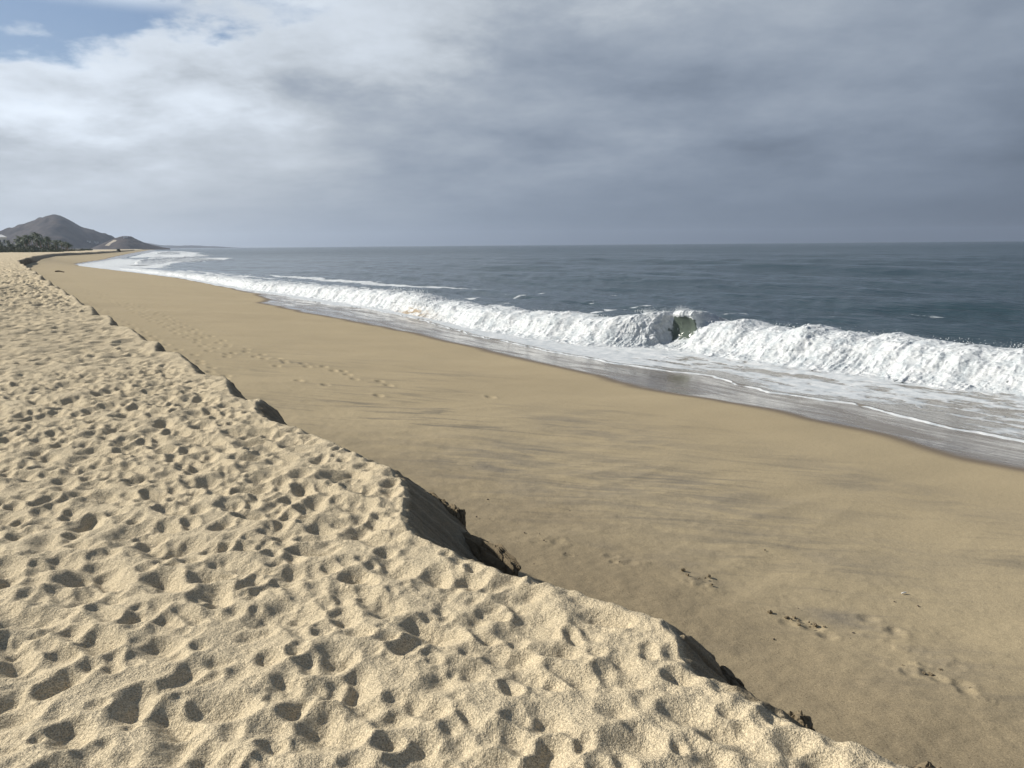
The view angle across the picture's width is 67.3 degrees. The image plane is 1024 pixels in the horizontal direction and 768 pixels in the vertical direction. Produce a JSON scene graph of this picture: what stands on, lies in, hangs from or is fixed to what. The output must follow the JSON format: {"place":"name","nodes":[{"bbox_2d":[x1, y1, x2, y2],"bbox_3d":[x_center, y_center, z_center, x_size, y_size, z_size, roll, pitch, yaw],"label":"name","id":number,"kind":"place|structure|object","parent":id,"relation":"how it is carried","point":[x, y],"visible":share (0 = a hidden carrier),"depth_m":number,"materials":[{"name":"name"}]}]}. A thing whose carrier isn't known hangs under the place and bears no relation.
{"place":"outdoors","nodes":[
{"label":"outdoors","id":0,"kind":"place"},
{"bbox_2d":[0,214,114,248],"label":"hill","id":1,"kind":"structure","parent":0,"point":[54,227],"depth_m":1830.11,"materials":[{"name":"grey stone"}]},
{"bbox_2d":[78,249,139,254],"bbox_3d":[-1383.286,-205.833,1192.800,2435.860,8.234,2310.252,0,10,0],"label":"coastal plain terrain","id":2,"kind":"structure","parent":0,"point":[114,249],"depth_m":1360.53,"materials":[{"name":"beige sand"}]},
{"bbox_2d":[0,244,92,252],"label":"shrubbery","id":3,"kind":"object","parent":2,"relation":"on","point":[33,248],"visible":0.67,"depth_m":387.45,"materials":[{"name":"green plant"}]},
{"bbox_2d":[91,236,169,249],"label":"headland hill","id":4,"kind":"structure","parent":0,"point":[128,242],"depth_m":1698.43,"materials":[{"name":"grey stone"}]},
{"bbox_2d":[147,243,237,247],"bbox_3d":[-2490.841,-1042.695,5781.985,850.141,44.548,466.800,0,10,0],"label":"distant hills","id":5,"kind":"structure","parent":0,"point":[183,246],"depth_m":5766.37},
{"bbox_2d":[0,249,916,767],"bbox_3d":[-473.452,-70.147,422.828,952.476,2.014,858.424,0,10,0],"label":"dry sand ground","id":6,"kind":"structure","parent":0,"point":[200,569],"depth_m":3.42,"materials":[{"name":"beige sand"}]},
{"bbox_2d":[0,235,6,246],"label":"beach house","id":7,"kind":"structure","parent":6,"relation":"on","point":[2,238],"depth_m":479.73,"materials":[{"name":"white paint"}]},
{"bbox_2d":[20,238,28,247],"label":"palm tree","id":8,"kind":"object","parent":6,"relation":"on","point":[22,240],"visible":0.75,"depth_m":406.87,"materials":[{"name":"green plant"}]},
{"bbox_2d":[23,235,34,246],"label":"palm tree","id":9,"kind":"object","parent":6,"relation":"on","point":[28,237],"visible":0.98,"depth_m":400.74,"materials":[{"name":"green plant"}]},
{"bbox_2d":[31,232,42,246],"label":"palm tree","id":10,"kind":"object","parent":6,"relation":"on","point":[36,235],"visible":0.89,"depth_m":418.00,"materials":[{"name":"green plant"}]},
{"bbox_2d":[35,236,42,246],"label":"palm tree","id":11,"kind":"object","parent":6,"relation":"on","point":[39,238],"visible":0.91,"depth_m":408.26,"materials":[{"name":"green plant"}]},
{"bbox_2d":[423,488,448,507],"bbox_3d":[-0.608,0.943,5.932,0.095,0.256,0.444,-10,8,-43],"label":"sand clod","id":12,"kind":"object","parent":6,"relation":"on","point":[444,502],"visible":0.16,"depth_m":5.82,"materials":[{"name":"beige sand"}]},
{"bbox_2d":[446,504,465,526],"bbox_3d":[-0.422,0.994,5.598,0.099,0.262,0.267,-1,3,-38],"label":"sand clod","id":13,"kind":"object","parent":6,"relation":"on","point":[456,512],"visible":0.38,"depth_m":5.51,"materials":[{"name":"beige sand"}]},
{"bbox_2d":[463,532,520,576],"bbox_3d":[-0.211,1.149,5.126,0.100,0.264,0.738,-2,9,-43],"label":"sand clod","id":14,"kind":"object","parent":6,"relation":"on","point":[500,557],"visible":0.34,"depth_m":4.98,"materials":[{"name":"beige sand"}]},
{"bbox_2d":[720,665,746,689],"bbox_3d":[0.926,1.350,3.391,0.100,0.228,0.329,-7,12,-32],"label":"sand clod","id":15,"kind":"object","parent":6,"relation":"on","point":[731,678],"visible":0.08,"depth_m":3.32,"materials":[{"name":"beige sand"}]},
{"bbox_2d":[787,710,814,730],"bbox_3d":[1.090,1.338,2.922,0.097,0.196,0.131,-7,12,-32],"label":"sand clod","id":16,"kind":"object","parent":6,"relation":"on","point":[801,718],"visible":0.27,"depth_m":2.89,"materials":[{"name":"beige sand"}]},
{"bbox_2d":[911,761,941,767],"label":"sand clod","id":17,"kind":"object","parent":6,"relation":"on","point":[927,764],"visible":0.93,"depth_m":2.48,"materials":[{"name":"beige sand"}]},
{"bbox_2d":[0,0,1023,247],"label":"sky","id":18,"kind":"structure","parent":0,"point":[222,123],"materials":[{"name":"grey"}]},
{"bbox_2d":[25,250,1023,767],"bbox_3d":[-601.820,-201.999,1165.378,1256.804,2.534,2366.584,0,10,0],"label":"beach","id":19,"kind":"structure","parent":0,"point":[841,522],"depth_m":10.03,"materials":[{"name":"beige sand"}]},
{"bbox_2d":[77,241,1023,442],"bbox_3d":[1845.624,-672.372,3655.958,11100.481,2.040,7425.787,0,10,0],"label":"sea","id":20,"kind":"structure","parent":0,"point":[973,292],"depth_m":75.71,"materials":[{"name":"liquid"}]},
{"bbox_2d":[153,251,183,254],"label":"breaking wave","id":21,"kind":"object","parent":20,"relation":"on","point":[166,253],"visible":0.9,"depth_m":508.72,"materials":[{"name":"liquid"}]},
{"bbox_2d":[125,256,221,265],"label":"breaking wave","id":22,"kind":"object","parent":20,"relation":"on","point":[153,261],"visible":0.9,"depth_m":231.55,"materials":[{"name":"liquid"}]},
{"bbox_2d":[121,268,1023,395],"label":"breaking wave","id":23,"kind":"object","parent":20,"relation":"on","point":[902,357],"visible":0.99,"depth_m":30.68,"materials":[{"name":"liquid"}]}
]}

